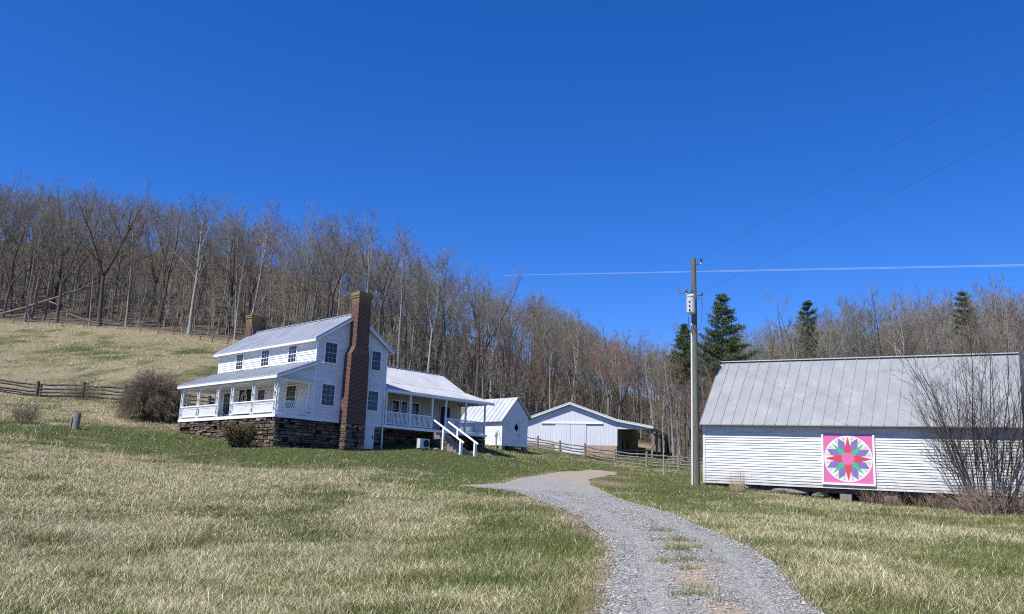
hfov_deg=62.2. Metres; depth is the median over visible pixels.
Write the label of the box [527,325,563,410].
bare tree
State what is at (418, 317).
bare tree
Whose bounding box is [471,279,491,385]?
bare tree
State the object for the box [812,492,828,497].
rock
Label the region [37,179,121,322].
bare tree
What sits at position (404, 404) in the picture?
window
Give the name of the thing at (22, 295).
bare tree
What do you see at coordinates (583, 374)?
bare tree
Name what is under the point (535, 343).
bare tree
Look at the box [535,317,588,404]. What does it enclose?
bare tree
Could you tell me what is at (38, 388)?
split rail fence
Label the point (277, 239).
bare tree
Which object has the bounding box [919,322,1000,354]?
bare tree
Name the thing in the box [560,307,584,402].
bare tree
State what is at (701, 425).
bare tree
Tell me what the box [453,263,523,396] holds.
bare tree
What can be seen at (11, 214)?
bare tree
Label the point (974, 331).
bare tree
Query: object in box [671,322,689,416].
bare tree
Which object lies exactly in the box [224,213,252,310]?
bare tree
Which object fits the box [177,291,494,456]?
farmhouse
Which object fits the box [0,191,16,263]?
bare tree
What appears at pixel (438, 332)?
bare tree
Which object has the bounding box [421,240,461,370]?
bare tree
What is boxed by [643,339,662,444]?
bare tree
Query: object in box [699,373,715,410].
bare tree
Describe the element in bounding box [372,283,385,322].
bare tree
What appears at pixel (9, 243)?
bare tree
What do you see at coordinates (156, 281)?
bare tree
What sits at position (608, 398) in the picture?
bare tree
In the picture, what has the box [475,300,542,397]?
bare tree
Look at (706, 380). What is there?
bare tree
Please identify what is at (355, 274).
bare tree
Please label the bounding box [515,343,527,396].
bare tree
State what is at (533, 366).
bare tree
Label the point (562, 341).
bare tree
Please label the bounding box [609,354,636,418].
bare tree
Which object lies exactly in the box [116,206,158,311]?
bare tree
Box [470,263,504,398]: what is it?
bare tree
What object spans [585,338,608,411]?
bare tree
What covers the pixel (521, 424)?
door
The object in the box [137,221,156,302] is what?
bare tree
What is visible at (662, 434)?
young tree
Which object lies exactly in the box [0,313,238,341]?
wire fence
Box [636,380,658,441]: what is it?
bare tree
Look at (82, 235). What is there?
bare tree
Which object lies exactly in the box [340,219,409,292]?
bare tree
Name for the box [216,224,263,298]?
bare tree
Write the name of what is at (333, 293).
bare tree
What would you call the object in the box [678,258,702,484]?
utility pole
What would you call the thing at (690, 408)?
bare tree
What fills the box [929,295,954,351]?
bare tree
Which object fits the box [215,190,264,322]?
bare tree
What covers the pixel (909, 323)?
bare tree
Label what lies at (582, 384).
bare tree
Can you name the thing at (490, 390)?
bare tree
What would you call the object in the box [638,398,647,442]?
bare tree
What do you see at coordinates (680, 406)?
bare tree
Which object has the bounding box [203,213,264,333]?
bare tree
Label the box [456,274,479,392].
bare tree
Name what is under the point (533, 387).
bare tree
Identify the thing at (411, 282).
bare tree
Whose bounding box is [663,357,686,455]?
bare tree
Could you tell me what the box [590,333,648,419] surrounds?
bare tree
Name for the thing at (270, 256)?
bare tree
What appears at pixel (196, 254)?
bare tree
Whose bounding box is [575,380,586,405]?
bare tree
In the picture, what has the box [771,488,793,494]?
rock
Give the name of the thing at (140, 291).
bare tree
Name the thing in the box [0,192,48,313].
bare tree
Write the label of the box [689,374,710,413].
bare tree
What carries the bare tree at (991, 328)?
on the ground at (110, 371)
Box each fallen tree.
[0,271,117,315]
[68,313,133,325]
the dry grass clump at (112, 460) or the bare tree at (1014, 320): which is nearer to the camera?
the dry grass clump at (112, 460)
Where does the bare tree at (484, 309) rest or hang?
on the ground at (110, 371)
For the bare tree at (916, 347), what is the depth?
96.05 m
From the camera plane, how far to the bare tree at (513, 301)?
135.65 m
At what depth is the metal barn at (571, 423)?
98.88 m
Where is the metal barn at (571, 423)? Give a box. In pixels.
[527,402,667,457]
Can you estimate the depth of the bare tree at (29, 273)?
134.03 m
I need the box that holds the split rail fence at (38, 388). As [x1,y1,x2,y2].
[0,379,214,407]
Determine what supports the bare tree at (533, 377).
on the ground at (110, 371)
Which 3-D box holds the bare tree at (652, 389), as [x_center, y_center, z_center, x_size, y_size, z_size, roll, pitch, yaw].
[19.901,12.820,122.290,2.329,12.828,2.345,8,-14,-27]
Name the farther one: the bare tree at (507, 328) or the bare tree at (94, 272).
the bare tree at (507, 328)
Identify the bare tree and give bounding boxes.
[0,170,23,216]
[0,183,12,223]
[0,183,33,261]
[0,183,34,300]
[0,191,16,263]
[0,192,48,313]
[0,225,48,317]
[3,193,52,294]
[5,167,33,278]
[7,194,62,313]
[8,176,68,276]
[12,195,50,321]
[17,188,88,320]
[17,202,74,309]
[18,207,65,298]
[26,186,52,282]
[29,193,80,319]
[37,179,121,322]
[43,181,102,306]
[46,194,76,297]
[54,188,127,301]
[63,177,154,326]
[63,195,93,290]
[63,203,114,316]
[64,220,84,315]
[66,197,102,305]
[68,218,94,317]
[77,181,140,306]
[80,226,104,324]
[88,190,160,299]
[90,202,149,321]
[104,236,124,297]
[107,211,135,318]
[115,203,150,326]
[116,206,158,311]
[116,213,147,318]
[116,223,132,310]
[119,253,147,301]
[126,195,208,326]
[134,216,191,316]
[134,250,156,326]
[135,273,147,320]
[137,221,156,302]
[147,206,200,305]
[150,210,178,303]
[152,192,228,334]
[155,221,182,313]
[157,251,178,296]
[163,211,195,313]
[174,268,187,330]
[176,201,205,317]
[177,229,222,311]
[182,220,244,313]
[182,228,226,318]
[184,191,218,307]
[185,236,221,324]
[190,284,201,330]
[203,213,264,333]
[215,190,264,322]
[215,240,277,314]
[216,204,245,333]
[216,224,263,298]
[218,223,265,312]
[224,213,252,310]
[225,220,260,321]
[227,212,252,330]
[228,238,255,339]
[230,246,284,314]
[239,233,276,297]
[246,195,278,313]
[253,206,283,329]
[253,223,271,305]
[264,197,292,313]
[265,244,314,324]
[272,251,304,326]
[274,209,319,323]
[279,248,306,325]
[283,214,364,317]
[284,229,316,325]
[292,210,340,288]
[296,230,348,321]
[300,198,325,322]
[301,265,315,310]
[306,213,357,318]
[312,208,384,316]
[315,211,369,317]
[323,216,357,303]
[324,246,357,315]
[327,240,353,301]
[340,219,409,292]
[343,241,366,312]
[344,264,405,326]
[346,200,391,292]
[347,224,415,335]
[354,224,400,307]
[360,250,405,338]
[371,217,419,367]
[371,271,391,328]
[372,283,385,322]
[374,256,421,361]
[377,271,421,365]
[382,234,417,347]
[385,314,410,344]
[386,224,446,368]
[388,238,430,342]
[396,253,451,368]
[402,261,445,369]
[403,250,460,370]
[405,255,469,376]
[406,251,476,372]
[410,262,426,363]
[417,263,442,372]
[419,265,433,367]
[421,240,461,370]
[421,295,459,373]
[446,286,504,396]
[447,279,484,378]
[451,276,510,390]
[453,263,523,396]
[454,306,490,396]
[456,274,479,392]
[456,308,471,363]
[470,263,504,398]
[470,274,501,398]
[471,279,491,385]
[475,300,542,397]
[480,289,507,398]
[484,300,537,396]
[486,301,523,389]
[488,298,530,397]
[500,273,523,383]
[501,317,562,407]
[504,340,517,369]
[510,361,546,413]
[511,354,524,391]
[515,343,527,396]
[519,294,536,396]
[521,288,550,402]
[522,314,542,397]
[526,347,553,387]
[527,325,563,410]
[528,306,555,410]
[528,348,536,406]
[529,350,547,412]
[533,319,548,380]
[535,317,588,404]
[541,300,564,408]
[548,370,562,406]
[550,308,573,404]
[554,373,581,402]
[557,338,598,403]
[559,320,606,406]
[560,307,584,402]
[565,326,576,401]
[565,340,587,380]
[570,334,602,405]
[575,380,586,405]
[576,344,601,409]
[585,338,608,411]
[586,334,642,415]
[589,385,604,410]
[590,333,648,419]
[590,355,629,413]
[593,347,631,411]
[595,322,633,397]
[601,345,615,397]
[603,330,620,415]
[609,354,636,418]
[611,345,627,387]
[611,349,626,418]
[617,327,656,438]
[621,391,634,411]
[624,329,644,429]
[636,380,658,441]
[638,344,681,453]
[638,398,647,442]
[639,381,690,451]
[642,333,675,447]
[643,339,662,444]
[644,354,657,436]
[644,404,660,447]
[645,348,682,462]
[650,354,705,459]
[654,359,717,461]
[654,362,685,463]
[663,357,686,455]
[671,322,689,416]
[677,383,702,432]
[678,388,703,464]
[680,359,719,460]
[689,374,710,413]
[698,365,713,437]
[699,355,716,411]
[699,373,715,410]
[699,379,712,425]
[723,323,750,358]
[732,318,799,359]
[752,287,866,359]
[755,331,809,359]
[778,317,820,358]
[823,310,855,357]
[828,302,871,357]
[833,292,877,357]
[838,300,916,356]
[841,283,935,356]
[862,323,885,356]
[873,286,911,356]
[892,305,932,354]
[896,283,942,355]
[899,299,926,352]
[904,308,944,354]
[906,330,986,355]
[909,337,923,355]
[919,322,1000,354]
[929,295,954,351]
[942,290,1020,359]
[945,325,997,353]
[948,296,1005,353]
[948,312,984,351]
[975,288,1023,361]
[975,307,1023,380]
[976,273,1022,349]
[994,291,1023,364]
[1009,302,1023,325]
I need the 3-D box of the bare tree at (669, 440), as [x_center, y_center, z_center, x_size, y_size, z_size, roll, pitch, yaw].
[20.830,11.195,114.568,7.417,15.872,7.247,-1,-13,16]
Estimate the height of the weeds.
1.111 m
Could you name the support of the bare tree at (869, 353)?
on the ground at (110, 371)
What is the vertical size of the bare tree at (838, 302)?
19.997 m
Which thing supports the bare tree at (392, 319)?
on the ground at (110, 371)
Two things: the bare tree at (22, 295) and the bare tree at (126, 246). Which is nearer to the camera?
the bare tree at (126, 246)
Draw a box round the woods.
[0,178,1023,457]
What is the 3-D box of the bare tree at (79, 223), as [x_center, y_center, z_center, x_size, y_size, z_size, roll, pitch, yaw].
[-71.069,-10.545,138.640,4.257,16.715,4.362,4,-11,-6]
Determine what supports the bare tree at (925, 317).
on the ground at (110, 371)
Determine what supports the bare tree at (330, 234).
on the ground at (110, 371)
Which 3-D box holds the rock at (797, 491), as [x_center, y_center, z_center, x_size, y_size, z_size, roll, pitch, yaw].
[14.495,9.382,42.924,1.052,0.346,0.547,1,-12,6]
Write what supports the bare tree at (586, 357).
on the ground at (110, 371)
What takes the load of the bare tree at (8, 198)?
on the ground at (110, 371)
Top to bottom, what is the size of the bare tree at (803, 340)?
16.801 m
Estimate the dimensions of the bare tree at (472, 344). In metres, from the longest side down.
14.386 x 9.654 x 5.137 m
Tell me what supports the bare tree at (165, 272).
on the ground at (110, 371)
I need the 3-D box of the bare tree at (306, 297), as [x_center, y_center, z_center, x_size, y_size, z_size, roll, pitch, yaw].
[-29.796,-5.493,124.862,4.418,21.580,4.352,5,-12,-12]
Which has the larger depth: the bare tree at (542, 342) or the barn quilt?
the bare tree at (542, 342)
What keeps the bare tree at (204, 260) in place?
on the ground at (110, 371)
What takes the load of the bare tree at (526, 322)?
on the ground at (110, 371)
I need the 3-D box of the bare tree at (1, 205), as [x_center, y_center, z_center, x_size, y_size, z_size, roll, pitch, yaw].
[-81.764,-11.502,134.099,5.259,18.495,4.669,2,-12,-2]
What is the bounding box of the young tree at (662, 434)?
[660,385,669,475]
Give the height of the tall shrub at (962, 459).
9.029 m
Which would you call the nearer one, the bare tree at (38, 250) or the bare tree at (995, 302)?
the bare tree at (995, 302)
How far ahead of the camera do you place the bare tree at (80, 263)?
123.30 m
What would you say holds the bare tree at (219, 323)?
on the ground at (110, 371)
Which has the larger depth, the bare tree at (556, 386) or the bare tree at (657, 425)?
the bare tree at (556, 386)
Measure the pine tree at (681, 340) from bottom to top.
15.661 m
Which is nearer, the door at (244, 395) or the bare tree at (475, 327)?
the door at (244, 395)
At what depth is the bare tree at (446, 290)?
120.15 m
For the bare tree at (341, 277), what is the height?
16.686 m
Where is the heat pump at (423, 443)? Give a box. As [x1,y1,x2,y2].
[417,438,429,450]
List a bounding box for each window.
[222,392,230,412]
[234,353,244,370]
[257,388,266,399]
[259,349,270,367]
[283,384,297,409]
[286,344,297,363]
[319,383,335,407]
[322,340,338,364]
[366,389,378,412]
[369,350,381,371]
[391,399,399,418]
[399,400,407,419]
[411,402,419,421]
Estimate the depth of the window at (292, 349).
55.89 m
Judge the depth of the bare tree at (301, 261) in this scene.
130.08 m
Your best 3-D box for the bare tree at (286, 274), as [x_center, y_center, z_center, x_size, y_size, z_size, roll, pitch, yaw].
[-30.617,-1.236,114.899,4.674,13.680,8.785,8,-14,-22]
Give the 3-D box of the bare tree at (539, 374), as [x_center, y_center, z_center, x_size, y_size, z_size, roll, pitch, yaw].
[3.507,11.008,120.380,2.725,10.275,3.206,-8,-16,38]
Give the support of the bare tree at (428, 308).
on the ground at (110, 371)
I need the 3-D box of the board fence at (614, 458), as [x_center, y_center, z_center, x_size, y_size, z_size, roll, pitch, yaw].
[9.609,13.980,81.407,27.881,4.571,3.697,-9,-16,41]
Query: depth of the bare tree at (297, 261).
119.78 m
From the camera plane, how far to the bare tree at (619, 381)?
121.45 m
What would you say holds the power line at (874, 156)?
attached to the utility pole
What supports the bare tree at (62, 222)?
on the ground at (110, 371)
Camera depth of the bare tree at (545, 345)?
126.02 m
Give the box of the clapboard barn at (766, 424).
[699,352,1023,513]
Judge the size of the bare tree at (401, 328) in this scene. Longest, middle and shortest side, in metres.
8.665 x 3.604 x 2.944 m
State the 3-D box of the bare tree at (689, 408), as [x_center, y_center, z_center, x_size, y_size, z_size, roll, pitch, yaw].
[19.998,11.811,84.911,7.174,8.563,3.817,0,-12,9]
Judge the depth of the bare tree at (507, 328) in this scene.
133.05 m
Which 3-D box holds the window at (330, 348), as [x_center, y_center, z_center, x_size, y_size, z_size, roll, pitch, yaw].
[-11.695,2.967,54.808,0.096,1.470,1.120,-9,-17,42]
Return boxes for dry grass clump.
[18,429,37,441]
[103,447,131,464]
[728,469,748,490]
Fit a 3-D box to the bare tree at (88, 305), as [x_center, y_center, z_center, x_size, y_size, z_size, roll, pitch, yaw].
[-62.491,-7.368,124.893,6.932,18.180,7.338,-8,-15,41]
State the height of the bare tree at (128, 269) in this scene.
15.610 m
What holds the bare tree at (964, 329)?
on the ground at (110, 371)
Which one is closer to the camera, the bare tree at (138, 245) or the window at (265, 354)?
the window at (265, 354)
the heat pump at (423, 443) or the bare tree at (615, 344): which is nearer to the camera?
the heat pump at (423, 443)
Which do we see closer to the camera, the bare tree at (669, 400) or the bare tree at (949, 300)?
the bare tree at (669, 400)
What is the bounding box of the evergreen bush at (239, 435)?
[218,420,261,447]
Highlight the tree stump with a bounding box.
[69,412,81,429]
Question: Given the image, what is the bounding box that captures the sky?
[0,0,1023,401]
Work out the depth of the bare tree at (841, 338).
97.30 m
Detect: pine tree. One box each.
[662,323,706,460]
[677,293,759,399]
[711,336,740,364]
[789,300,825,358]
[945,291,983,353]
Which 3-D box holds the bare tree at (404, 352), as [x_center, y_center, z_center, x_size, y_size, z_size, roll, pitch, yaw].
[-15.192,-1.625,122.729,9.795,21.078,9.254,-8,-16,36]
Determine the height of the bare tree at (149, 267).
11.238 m
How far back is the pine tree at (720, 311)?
93.78 m
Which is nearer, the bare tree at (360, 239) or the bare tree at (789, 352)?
the bare tree at (789, 352)
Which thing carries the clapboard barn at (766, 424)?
on the ground at (110, 371)
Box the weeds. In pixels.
[857,488,1022,512]
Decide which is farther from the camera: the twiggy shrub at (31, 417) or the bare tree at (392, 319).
the bare tree at (392, 319)
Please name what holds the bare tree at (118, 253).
on the ground at (110, 371)
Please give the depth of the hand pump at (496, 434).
74.07 m
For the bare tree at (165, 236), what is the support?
on the ground at (110, 371)
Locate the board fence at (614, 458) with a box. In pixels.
[527,436,702,470]
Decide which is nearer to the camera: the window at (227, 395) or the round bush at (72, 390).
the window at (227, 395)
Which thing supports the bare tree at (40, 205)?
on the ground at (110, 371)
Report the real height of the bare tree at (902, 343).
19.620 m
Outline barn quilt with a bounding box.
[821,434,875,485]
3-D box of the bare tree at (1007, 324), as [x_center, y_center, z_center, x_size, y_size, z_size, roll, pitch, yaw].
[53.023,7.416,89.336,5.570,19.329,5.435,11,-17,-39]
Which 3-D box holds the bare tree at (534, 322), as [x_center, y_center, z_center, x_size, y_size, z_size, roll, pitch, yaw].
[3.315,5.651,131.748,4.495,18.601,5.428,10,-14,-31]
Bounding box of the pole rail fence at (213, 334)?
[198,331,230,343]
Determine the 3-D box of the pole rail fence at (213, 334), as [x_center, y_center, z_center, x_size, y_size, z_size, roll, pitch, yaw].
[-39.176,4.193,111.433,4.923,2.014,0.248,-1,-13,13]
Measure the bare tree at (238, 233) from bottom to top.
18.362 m
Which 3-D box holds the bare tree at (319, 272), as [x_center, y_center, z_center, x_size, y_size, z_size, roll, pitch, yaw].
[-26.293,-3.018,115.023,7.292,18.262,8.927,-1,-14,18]
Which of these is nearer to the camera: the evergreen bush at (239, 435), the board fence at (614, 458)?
the evergreen bush at (239, 435)
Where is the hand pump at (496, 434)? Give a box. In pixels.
[494,431,499,447]
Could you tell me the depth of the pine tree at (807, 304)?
106.92 m
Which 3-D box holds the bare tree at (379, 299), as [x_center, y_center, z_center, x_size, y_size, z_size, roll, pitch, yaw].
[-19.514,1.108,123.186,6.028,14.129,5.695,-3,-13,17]
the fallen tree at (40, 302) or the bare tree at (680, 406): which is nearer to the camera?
the bare tree at (680, 406)
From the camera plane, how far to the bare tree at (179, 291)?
118.10 m
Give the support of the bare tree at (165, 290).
on the ground at (110, 371)
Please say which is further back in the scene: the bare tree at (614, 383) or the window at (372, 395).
the bare tree at (614, 383)
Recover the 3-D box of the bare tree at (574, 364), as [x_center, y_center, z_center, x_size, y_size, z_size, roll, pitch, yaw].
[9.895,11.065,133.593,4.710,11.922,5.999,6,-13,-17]
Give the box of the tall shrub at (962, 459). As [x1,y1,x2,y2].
[865,314,1023,515]
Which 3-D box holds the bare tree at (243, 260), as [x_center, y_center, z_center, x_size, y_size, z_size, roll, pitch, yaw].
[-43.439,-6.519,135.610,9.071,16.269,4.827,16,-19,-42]
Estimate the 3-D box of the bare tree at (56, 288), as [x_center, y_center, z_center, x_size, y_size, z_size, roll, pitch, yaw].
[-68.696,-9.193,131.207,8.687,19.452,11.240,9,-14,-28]
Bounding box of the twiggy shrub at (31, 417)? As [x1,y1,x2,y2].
[7,401,45,422]
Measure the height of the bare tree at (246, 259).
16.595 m
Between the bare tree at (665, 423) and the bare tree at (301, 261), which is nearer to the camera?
the bare tree at (665, 423)
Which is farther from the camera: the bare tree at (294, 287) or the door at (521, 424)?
the bare tree at (294, 287)
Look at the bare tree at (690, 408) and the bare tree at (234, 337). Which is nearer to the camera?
the bare tree at (690, 408)
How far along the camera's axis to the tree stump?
55.30 m
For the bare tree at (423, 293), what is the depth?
129.94 m
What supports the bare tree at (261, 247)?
on the ground at (110, 371)
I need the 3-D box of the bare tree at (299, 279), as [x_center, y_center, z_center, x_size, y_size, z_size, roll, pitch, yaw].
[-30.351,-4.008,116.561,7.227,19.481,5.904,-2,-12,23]
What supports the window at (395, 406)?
in the farmhouse
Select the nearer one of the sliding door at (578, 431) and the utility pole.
the utility pole
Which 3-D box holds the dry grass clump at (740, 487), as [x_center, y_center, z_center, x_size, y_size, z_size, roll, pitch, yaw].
[11.268,8.663,42.472,1.081,1.088,1.031,-10,-17,43]
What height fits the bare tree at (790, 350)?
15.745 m
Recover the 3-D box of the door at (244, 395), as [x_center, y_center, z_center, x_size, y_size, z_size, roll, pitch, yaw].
[-18.607,6.773,58.989,1.920,2.250,0.082,-9,-17,42]
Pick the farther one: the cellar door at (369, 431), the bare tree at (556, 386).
the bare tree at (556, 386)
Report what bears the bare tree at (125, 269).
on the ground at (110, 371)
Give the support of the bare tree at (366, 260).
on the ground at (110, 371)
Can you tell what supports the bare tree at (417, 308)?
on the ground at (110, 371)
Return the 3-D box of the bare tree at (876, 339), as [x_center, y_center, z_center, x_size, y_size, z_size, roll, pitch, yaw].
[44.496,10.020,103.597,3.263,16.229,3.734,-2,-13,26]
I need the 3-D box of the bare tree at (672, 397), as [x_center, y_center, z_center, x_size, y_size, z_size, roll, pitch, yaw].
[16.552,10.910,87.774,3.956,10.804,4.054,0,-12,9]
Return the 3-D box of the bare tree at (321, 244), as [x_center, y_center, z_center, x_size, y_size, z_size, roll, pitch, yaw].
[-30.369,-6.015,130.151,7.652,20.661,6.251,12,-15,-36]
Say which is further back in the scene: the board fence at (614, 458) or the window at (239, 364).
the board fence at (614, 458)
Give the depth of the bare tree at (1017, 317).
109.89 m
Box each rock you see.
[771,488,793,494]
[789,489,808,494]
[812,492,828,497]
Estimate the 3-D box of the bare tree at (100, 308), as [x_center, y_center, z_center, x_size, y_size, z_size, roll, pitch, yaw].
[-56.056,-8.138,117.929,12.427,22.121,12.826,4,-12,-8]
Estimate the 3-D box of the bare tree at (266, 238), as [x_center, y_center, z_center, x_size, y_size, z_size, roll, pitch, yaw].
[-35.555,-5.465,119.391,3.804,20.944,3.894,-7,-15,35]
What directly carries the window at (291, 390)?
in the farmhouse
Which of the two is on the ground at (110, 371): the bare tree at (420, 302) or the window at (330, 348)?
the bare tree at (420, 302)
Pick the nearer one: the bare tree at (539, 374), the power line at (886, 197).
the power line at (886, 197)
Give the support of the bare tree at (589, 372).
on the ground at (110, 371)
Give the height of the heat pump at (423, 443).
0.920 m
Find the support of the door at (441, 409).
in the farmhouse
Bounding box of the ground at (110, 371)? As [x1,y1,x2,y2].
[0,243,1023,613]
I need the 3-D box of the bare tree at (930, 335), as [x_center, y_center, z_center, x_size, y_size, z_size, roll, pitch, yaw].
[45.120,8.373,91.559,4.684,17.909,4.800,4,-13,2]
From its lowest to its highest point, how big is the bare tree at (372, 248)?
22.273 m
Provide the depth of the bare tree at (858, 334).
95.14 m
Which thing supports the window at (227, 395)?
in the farmhouse
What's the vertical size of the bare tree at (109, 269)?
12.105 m
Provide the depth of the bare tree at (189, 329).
117.24 m
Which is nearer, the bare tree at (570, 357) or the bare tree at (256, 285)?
the bare tree at (256, 285)
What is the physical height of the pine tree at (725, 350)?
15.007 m
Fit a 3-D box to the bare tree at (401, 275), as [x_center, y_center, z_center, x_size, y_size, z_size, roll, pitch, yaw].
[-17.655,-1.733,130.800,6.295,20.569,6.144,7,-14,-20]
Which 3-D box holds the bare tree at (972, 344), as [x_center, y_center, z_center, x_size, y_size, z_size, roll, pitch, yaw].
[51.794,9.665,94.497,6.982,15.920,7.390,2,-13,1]
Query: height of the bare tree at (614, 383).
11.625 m
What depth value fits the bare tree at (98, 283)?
131.20 m
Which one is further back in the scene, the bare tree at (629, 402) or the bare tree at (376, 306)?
the bare tree at (376, 306)
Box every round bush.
[47,377,108,399]
[109,363,191,421]
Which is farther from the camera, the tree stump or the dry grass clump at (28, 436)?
the tree stump
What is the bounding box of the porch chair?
[218,404,229,416]
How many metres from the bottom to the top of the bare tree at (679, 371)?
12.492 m
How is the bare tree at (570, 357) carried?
on the ground at (110, 371)
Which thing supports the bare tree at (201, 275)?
on the ground at (110, 371)
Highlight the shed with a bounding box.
[461,397,531,453]
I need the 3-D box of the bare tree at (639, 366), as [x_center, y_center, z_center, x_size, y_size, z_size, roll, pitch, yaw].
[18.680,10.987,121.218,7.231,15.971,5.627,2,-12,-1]
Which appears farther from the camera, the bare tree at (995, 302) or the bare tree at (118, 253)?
the bare tree at (118, 253)
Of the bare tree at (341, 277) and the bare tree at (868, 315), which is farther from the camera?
the bare tree at (341, 277)
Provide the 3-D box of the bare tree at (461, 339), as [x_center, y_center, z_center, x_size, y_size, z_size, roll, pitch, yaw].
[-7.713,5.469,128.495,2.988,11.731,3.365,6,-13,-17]
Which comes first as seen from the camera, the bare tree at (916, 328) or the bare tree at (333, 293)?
the bare tree at (916, 328)
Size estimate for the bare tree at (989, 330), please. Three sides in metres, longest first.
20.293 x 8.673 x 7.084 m
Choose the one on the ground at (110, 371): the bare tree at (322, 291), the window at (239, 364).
the bare tree at (322, 291)
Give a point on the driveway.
(573, 481)
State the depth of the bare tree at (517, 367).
120.96 m
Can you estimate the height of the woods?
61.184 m
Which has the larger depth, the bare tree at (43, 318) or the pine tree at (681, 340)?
the bare tree at (43, 318)
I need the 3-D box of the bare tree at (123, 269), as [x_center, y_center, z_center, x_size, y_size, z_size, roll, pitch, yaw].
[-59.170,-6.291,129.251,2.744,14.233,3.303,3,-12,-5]
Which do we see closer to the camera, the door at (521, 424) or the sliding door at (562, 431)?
the door at (521, 424)
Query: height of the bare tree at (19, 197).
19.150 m
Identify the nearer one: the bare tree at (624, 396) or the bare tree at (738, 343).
the bare tree at (738, 343)
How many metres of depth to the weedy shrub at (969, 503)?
35.64 m
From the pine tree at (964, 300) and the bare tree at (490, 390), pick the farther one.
the bare tree at (490, 390)
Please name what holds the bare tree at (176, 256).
on the ground at (110, 371)
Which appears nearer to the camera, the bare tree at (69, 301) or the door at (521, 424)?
the door at (521, 424)
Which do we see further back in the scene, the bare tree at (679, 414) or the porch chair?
the bare tree at (679, 414)
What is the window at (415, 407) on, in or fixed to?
in the farmhouse
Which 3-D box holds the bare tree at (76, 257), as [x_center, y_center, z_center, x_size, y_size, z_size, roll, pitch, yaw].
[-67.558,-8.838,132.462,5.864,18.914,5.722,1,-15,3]
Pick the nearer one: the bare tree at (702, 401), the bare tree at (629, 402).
the bare tree at (702, 401)
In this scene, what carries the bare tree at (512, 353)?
on the ground at (110, 371)
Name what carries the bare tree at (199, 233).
on the ground at (110, 371)
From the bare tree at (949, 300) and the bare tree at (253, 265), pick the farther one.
the bare tree at (253, 265)
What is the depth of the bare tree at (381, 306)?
112.95 m
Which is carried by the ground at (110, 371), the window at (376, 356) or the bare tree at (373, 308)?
the bare tree at (373, 308)
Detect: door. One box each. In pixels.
[236,388,251,415]
[363,426,374,448]
[438,405,450,430]
[518,422,525,446]
[555,424,570,452]
[570,424,585,453]
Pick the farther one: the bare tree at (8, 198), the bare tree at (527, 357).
the bare tree at (8, 198)
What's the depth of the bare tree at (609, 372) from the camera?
130.17 m
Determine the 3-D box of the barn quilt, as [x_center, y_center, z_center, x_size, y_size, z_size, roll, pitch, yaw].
[16.534,7.512,41.716,2.480,2.460,0.075,-4,-14,31]
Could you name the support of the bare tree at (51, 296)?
on the ground at (110, 371)
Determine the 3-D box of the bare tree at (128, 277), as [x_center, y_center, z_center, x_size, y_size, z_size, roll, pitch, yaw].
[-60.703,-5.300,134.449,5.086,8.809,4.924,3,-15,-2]
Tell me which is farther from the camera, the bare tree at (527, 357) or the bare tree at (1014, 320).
the bare tree at (527, 357)
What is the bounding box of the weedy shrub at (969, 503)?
[933,478,1023,516]
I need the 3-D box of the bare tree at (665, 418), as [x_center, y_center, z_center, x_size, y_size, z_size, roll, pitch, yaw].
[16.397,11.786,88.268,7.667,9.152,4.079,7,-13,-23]
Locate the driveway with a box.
[461,469,816,613]
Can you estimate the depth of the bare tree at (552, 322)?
120.15 m
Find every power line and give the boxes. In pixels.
[702,69,1021,258]
[715,128,1019,286]
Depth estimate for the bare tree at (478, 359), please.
114.13 m
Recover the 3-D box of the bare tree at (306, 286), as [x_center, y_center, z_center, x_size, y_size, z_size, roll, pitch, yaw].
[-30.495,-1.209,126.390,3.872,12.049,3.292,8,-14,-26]
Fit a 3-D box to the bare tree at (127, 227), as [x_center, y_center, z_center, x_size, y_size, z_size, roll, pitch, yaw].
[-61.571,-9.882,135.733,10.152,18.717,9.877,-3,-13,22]
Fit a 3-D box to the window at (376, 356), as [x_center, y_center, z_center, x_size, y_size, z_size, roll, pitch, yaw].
[-9.194,3.657,57.384,0.096,1.430,0.960,-9,-17,42]
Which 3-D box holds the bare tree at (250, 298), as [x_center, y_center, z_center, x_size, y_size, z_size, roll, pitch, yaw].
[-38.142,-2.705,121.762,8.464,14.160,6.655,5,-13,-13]
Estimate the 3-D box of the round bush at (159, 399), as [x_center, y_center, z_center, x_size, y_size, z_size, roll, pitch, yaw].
[-27.679,6.692,65.545,6.326,4.855,6.526,2,-12,0]
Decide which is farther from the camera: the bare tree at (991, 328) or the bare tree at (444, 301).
the bare tree at (444, 301)
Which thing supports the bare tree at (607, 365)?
on the ground at (110, 371)
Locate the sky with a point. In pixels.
(593, 150)
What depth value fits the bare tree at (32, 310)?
121.59 m
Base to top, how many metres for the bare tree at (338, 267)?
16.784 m
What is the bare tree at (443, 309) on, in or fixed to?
on the ground at (110, 371)
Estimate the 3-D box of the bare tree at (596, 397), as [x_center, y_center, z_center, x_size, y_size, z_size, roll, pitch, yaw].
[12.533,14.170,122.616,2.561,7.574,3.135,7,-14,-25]
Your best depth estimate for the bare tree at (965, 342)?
92.99 m
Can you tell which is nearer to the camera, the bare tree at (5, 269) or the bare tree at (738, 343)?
the bare tree at (738, 343)
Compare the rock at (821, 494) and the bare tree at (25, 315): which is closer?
the rock at (821, 494)
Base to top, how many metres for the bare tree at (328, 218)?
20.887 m

